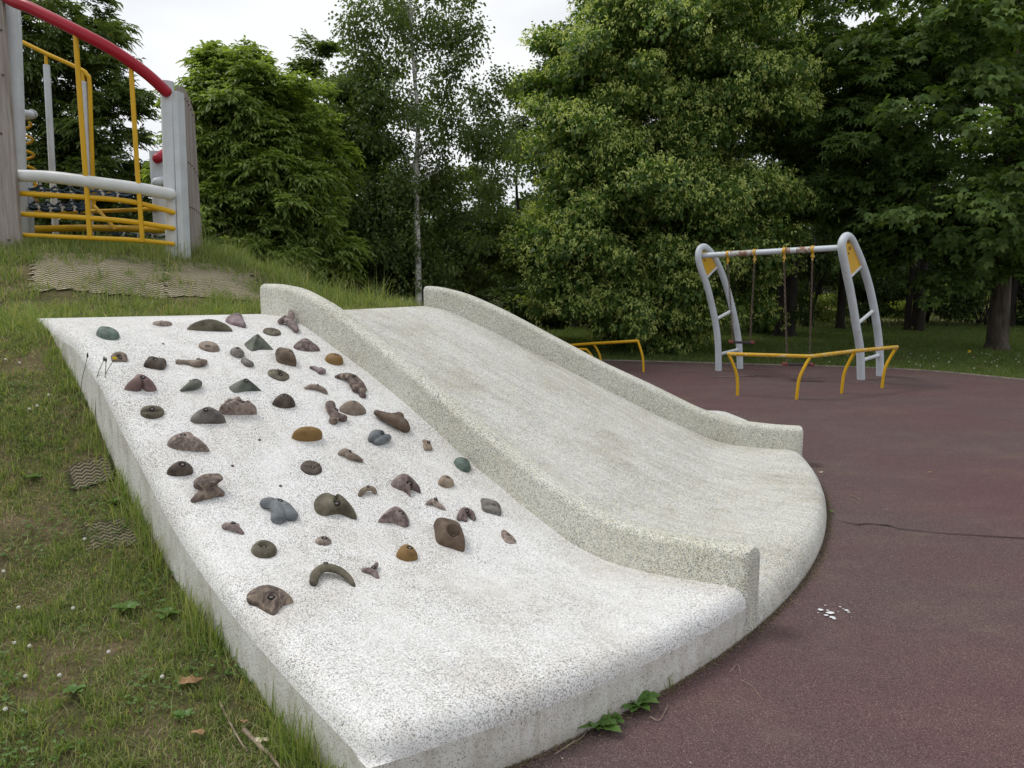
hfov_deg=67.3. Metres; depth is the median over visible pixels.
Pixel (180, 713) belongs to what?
weed
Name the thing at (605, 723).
weed
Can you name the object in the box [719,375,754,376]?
worn patch
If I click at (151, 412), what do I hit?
climbing hold
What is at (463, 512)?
climbing hold
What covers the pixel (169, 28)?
sky
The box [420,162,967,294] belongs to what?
wood
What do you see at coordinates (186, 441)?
climbing hold
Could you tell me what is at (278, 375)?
climbing hold
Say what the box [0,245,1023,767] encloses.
ground
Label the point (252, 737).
twig
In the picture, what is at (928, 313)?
bush
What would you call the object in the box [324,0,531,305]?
birch tree
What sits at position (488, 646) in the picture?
climbing ramp
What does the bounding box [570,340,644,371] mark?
guard rail
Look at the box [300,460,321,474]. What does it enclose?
climbing hold
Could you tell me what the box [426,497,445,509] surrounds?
climbing hold
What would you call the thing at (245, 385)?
climbing hold
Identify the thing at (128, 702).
clover patch
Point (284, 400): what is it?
climbing hold
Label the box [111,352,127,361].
climbing hold
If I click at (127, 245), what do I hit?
tall grass
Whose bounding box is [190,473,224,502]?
climbing hold
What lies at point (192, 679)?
fallen leaf
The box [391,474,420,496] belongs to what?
climbing hold
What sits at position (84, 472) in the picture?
erosion mat
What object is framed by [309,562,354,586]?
climbing hold
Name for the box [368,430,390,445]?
climbing hold
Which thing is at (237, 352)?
climbing hold
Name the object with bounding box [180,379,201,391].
climbing hold
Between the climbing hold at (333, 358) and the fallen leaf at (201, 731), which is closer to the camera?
the fallen leaf at (201, 731)
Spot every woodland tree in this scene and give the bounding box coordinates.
[76,197,152,225]
[377,196,451,256]
[427,234,525,303]
[464,11,640,326]
[487,206,520,287]
[677,31,838,324]
[758,2,951,329]
[759,206,839,297]
[800,198,928,270]
[840,0,1023,325]
[921,20,1023,326]
[928,169,990,279]
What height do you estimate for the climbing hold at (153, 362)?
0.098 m
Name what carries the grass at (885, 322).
on the ground at (68, 527)
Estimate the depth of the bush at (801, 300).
23.26 m
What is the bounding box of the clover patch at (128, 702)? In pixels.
[0,381,245,767]
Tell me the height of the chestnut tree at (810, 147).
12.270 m
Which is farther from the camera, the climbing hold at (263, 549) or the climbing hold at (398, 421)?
the climbing hold at (398, 421)
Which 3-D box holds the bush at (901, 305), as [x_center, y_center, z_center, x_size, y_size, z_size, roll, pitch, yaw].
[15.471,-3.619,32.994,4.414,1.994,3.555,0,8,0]
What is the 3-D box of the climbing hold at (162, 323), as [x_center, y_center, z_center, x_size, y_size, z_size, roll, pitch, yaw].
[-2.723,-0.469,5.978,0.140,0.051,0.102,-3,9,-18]
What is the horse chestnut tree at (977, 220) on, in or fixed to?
on the ground at (68, 527)
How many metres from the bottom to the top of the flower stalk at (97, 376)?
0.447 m
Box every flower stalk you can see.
[80,353,88,397]
[95,356,104,418]
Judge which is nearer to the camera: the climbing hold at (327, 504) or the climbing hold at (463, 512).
the climbing hold at (327, 504)
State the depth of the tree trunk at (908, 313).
25.11 m
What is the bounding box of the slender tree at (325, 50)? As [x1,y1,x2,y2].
[280,28,368,193]
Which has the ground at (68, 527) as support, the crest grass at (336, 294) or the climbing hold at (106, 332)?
the crest grass at (336, 294)
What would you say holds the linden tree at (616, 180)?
on the ground at (68, 527)
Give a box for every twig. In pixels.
[219,701,247,751]
[242,727,281,767]
[554,729,587,754]
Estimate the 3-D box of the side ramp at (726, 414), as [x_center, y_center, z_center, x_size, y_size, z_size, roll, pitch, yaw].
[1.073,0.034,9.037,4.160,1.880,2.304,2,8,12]
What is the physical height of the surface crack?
0.001 m
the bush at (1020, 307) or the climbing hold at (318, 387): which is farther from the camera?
the bush at (1020, 307)
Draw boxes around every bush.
[279,245,387,297]
[332,256,455,305]
[490,278,573,331]
[716,243,820,334]
[733,276,987,300]
[798,220,840,326]
[804,290,867,321]
[828,300,912,318]
[831,263,918,323]
[884,261,988,322]
[898,265,1023,325]
[984,270,1023,325]
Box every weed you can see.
[23,473,40,477]
[62,684,85,693]
[106,497,120,502]
[110,600,139,610]
[155,606,179,618]
[172,708,194,718]
[578,713,621,732]
[602,712,624,724]
[620,690,661,712]
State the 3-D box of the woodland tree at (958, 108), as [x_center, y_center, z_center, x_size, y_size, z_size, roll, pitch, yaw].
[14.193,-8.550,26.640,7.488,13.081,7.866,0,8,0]
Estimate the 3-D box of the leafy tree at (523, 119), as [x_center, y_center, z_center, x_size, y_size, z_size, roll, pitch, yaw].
[-0.271,-4.822,21.723,3.788,7.115,2.425,3,9,22]
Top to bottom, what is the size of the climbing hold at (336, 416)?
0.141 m
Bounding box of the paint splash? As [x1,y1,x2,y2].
[817,606,848,618]
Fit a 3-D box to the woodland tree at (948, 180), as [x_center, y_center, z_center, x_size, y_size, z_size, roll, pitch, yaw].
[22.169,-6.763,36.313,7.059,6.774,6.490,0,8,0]
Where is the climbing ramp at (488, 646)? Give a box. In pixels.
[38,314,746,767]
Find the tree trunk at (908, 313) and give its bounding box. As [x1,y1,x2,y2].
[903,133,931,330]
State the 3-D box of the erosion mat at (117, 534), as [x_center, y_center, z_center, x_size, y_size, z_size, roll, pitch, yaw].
[-2.189,0.828,4.313,0.461,0.112,0.238,-3,9,-19]
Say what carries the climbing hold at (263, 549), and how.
attached to the climbing ramp at (488, 646)
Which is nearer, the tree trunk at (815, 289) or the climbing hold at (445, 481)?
the climbing hold at (445, 481)
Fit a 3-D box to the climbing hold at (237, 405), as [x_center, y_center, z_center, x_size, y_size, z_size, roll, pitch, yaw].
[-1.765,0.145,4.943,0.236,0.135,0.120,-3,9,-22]
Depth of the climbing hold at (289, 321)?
6.38 m
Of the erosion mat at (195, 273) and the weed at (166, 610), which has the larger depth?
the erosion mat at (195, 273)
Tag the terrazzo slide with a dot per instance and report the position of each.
(588, 453)
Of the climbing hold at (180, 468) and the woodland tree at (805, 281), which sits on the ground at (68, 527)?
the woodland tree at (805, 281)
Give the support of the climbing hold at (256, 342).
attached to the climbing ramp at (488, 646)
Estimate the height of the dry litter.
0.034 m
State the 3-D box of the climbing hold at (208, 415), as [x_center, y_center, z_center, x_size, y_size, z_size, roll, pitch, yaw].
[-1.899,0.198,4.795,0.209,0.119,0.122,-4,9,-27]
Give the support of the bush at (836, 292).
on the ground at (68, 527)
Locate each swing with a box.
[725,249,756,343]
[782,245,814,366]
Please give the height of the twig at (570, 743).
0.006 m
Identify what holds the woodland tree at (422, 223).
on the ground at (68, 527)
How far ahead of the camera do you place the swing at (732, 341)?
14.06 m
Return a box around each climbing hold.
[96,326,119,339]
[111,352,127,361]
[124,374,156,391]
[140,405,163,418]
[144,356,166,369]
[153,320,171,325]
[167,432,209,451]
[167,461,192,476]
[175,358,207,367]
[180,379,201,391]
[187,319,232,331]
[190,407,225,423]
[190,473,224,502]
[198,341,219,351]
[219,396,256,414]
[222,521,243,534]
[225,313,245,327]
[229,378,260,392]
[230,347,253,366]
[244,334,272,350]
[246,585,293,614]
[251,540,276,557]
[260,497,298,523]
[263,328,280,335]
[268,369,288,380]
[272,393,294,408]
[275,347,295,366]
[277,310,298,331]
[292,426,322,441]
[293,338,319,351]
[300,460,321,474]
[304,384,327,394]
[309,366,325,373]
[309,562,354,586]
[314,493,356,519]
[315,536,330,545]
[325,353,342,364]
[325,400,346,424]
[334,373,366,397]
[338,448,362,462]
[339,400,365,415]
[358,485,376,496]
[361,562,378,578]
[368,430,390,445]
[374,410,409,432]
[378,506,408,527]
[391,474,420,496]
[396,544,417,560]
[422,439,431,450]
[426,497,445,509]
[433,517,464,551]
[438,475,453,487]
[454,457,470,472]
[456,507,475,521]
[480,498,500,515]
[501,530,515,543]
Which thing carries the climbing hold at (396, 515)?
attached to the climbing ramp at (488, 646)
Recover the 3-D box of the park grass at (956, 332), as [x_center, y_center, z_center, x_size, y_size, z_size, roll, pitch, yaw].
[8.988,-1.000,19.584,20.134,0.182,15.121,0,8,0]
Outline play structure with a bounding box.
[0,0,201,259]
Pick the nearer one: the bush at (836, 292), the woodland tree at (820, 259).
the woodland tree at (820, 259)
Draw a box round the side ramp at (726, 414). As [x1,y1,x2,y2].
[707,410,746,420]
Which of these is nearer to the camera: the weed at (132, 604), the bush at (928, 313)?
the weed at (132, 604)
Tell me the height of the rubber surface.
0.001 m
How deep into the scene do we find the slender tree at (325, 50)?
17.94 m
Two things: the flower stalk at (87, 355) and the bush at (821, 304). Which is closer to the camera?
the flower stalk at (87, 355)
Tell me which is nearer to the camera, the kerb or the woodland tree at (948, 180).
the kerb
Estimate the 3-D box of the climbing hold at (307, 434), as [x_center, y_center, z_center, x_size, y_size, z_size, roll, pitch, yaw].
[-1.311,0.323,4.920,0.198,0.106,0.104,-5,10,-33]
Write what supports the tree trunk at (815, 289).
on the ground at (68, 527)
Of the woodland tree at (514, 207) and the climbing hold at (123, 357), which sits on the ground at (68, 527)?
the woodland tree at (514, 207)
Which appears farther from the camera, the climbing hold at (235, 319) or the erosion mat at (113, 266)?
the erosion mat at (113, 266)
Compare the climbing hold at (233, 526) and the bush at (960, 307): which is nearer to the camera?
the climbing hold at (233, 526)
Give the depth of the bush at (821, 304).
29.30 m
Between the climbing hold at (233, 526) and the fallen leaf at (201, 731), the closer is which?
the fallen leaf at (201, 731)
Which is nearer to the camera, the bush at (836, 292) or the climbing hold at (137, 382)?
the climbing hold at (137, 382)
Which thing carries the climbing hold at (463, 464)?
attached to the climbing ramp at (488, 646)
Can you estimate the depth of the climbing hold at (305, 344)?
6.02 m
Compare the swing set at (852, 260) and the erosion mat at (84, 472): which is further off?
the swing set at (852, 260)
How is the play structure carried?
on the ground at (68, 527)
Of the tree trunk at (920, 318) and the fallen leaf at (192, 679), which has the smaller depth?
the fallen leaf at (192, 679)
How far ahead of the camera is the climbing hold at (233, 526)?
3.97 m
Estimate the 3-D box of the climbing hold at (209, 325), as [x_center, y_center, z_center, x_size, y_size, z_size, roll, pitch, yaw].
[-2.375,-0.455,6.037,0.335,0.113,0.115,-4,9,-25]
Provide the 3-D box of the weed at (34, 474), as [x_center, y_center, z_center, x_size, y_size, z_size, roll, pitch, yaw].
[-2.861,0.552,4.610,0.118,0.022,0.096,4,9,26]
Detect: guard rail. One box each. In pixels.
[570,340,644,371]
[578,348,592,355]
[727,345,898,399]
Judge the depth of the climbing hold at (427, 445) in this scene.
5.26 m
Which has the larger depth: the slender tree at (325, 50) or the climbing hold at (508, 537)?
the slender tree at (325, 50)
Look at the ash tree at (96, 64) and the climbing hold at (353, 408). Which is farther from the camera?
the ash tree at (96, 64)
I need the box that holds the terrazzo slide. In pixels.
[260,284,826,635]
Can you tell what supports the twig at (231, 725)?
on the ground at (68, 527)
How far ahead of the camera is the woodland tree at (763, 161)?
26.07 m
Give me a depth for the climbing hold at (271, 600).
3.46 m
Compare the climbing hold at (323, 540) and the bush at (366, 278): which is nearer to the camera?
the climbing hold at (323, 540)
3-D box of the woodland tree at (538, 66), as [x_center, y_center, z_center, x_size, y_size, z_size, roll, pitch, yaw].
[2.487,-7.205,26.456,6.832,10.473,6.064,6,10,34]
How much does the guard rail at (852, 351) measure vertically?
0.723 m
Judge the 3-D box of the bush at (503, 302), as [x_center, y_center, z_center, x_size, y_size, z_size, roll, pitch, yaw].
[0.446,-2.002,20.863,2.553,1.803,2.572,0,8,0]
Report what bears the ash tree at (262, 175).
on the ground at (68, 527)
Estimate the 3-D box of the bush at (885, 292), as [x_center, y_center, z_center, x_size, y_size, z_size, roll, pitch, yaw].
[13.934,-3.636,28.609,3.923,2.809,3.526,0,8,0]
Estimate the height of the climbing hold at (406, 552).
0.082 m
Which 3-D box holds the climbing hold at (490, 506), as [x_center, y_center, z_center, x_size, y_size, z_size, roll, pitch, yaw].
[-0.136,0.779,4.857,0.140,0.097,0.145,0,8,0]
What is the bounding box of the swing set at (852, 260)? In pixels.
[695,232,883,379]
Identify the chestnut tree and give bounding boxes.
[710,0,959,337]
[794,0,1023,350]
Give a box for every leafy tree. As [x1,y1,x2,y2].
[308,69,473,286]
[357,161,523,300]
[449,82,543,298]
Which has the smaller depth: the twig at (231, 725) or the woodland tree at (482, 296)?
the twig at (231, 725)
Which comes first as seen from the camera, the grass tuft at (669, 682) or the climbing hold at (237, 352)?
the grass tuft at (669, 682)
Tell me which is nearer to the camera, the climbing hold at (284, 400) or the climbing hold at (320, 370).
the climbing hold at (284, 400)
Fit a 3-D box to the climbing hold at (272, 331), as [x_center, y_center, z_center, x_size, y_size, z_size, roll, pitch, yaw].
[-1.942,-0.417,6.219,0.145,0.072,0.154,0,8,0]
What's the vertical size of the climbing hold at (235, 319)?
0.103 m
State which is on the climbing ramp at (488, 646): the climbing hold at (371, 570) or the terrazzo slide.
the climbing hold at (371, 570)
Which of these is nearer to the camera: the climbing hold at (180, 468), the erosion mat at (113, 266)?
the climbing hold at (180, 468)
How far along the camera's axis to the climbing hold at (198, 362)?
5.25 m
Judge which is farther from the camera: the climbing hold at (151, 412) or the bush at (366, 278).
the bush at (366, 278)
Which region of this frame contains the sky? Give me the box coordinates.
[21,0,1001,222]
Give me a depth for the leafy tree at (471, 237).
17.67 m
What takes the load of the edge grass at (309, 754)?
on the ground at (68, 527)
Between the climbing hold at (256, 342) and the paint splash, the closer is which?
the paint splash
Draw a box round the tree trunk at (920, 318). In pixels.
[912,126,956,331]
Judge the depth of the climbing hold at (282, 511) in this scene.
4.18 m
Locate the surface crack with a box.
[836,519,1020,537]
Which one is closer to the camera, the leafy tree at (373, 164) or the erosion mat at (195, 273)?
the erosion mat at (195, 273)
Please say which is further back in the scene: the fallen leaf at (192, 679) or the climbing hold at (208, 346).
the climbing hold at (208, 346)
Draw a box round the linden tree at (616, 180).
[482,0,838,355]
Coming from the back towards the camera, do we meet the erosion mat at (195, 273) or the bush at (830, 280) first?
the bush at (830, 280)
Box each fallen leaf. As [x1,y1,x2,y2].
[177,675,202,683]
[191,729,204,733]
[255,737,268,742]
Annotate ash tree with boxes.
[21,0,160,241]
[131,35,377,299]
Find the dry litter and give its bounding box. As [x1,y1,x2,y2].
[504,472,837,767]
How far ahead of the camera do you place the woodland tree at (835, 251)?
37.79 m
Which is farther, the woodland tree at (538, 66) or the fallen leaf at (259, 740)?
the woodland tree at (538, 66)
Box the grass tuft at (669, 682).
[664,671,675,690]
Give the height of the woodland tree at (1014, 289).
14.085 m
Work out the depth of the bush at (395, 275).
16.13 m
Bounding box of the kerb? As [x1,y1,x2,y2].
[602,359,1023,379]
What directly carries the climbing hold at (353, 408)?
attached to the climbing ramp at (488, 646)
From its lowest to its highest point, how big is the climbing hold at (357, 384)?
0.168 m
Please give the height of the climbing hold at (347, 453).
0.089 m
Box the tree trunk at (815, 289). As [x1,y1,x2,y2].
[810,164,822,318]
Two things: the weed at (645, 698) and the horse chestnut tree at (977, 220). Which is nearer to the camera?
the weed at (645, 698)
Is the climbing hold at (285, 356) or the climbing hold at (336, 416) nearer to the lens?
the climbing hold at (336, 416)
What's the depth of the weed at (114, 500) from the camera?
4.53 m
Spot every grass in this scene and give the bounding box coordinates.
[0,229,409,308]
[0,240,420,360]
[7,293,346,767]
[122,223,399,308]
[531,308,1023,326]
[537,324,1023,378]
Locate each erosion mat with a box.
[26,252,170,297]
[63,454,117,491]
[77,518,155,549]
[162,260,259,301]
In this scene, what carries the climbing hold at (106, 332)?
attached to the climbing ramp at (488, 646)
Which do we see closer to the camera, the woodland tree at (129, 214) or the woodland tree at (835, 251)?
the woodland tree at (129, 214)
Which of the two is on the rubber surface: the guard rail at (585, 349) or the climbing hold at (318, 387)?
the guard rail at (585, 349)
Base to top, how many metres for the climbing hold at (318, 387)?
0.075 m
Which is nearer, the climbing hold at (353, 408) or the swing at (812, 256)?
the climbing hold at (353, 408)
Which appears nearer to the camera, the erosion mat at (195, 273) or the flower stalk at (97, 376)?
the flower stalk at (97, 376)
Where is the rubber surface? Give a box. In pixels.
[509,361,1023,767]
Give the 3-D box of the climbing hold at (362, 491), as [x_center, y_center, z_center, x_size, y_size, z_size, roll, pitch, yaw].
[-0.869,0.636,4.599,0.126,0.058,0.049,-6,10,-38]
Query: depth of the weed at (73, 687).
3.27 m
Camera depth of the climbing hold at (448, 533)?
4.34 m
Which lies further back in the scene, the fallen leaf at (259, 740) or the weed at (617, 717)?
the weed at (617, 717)

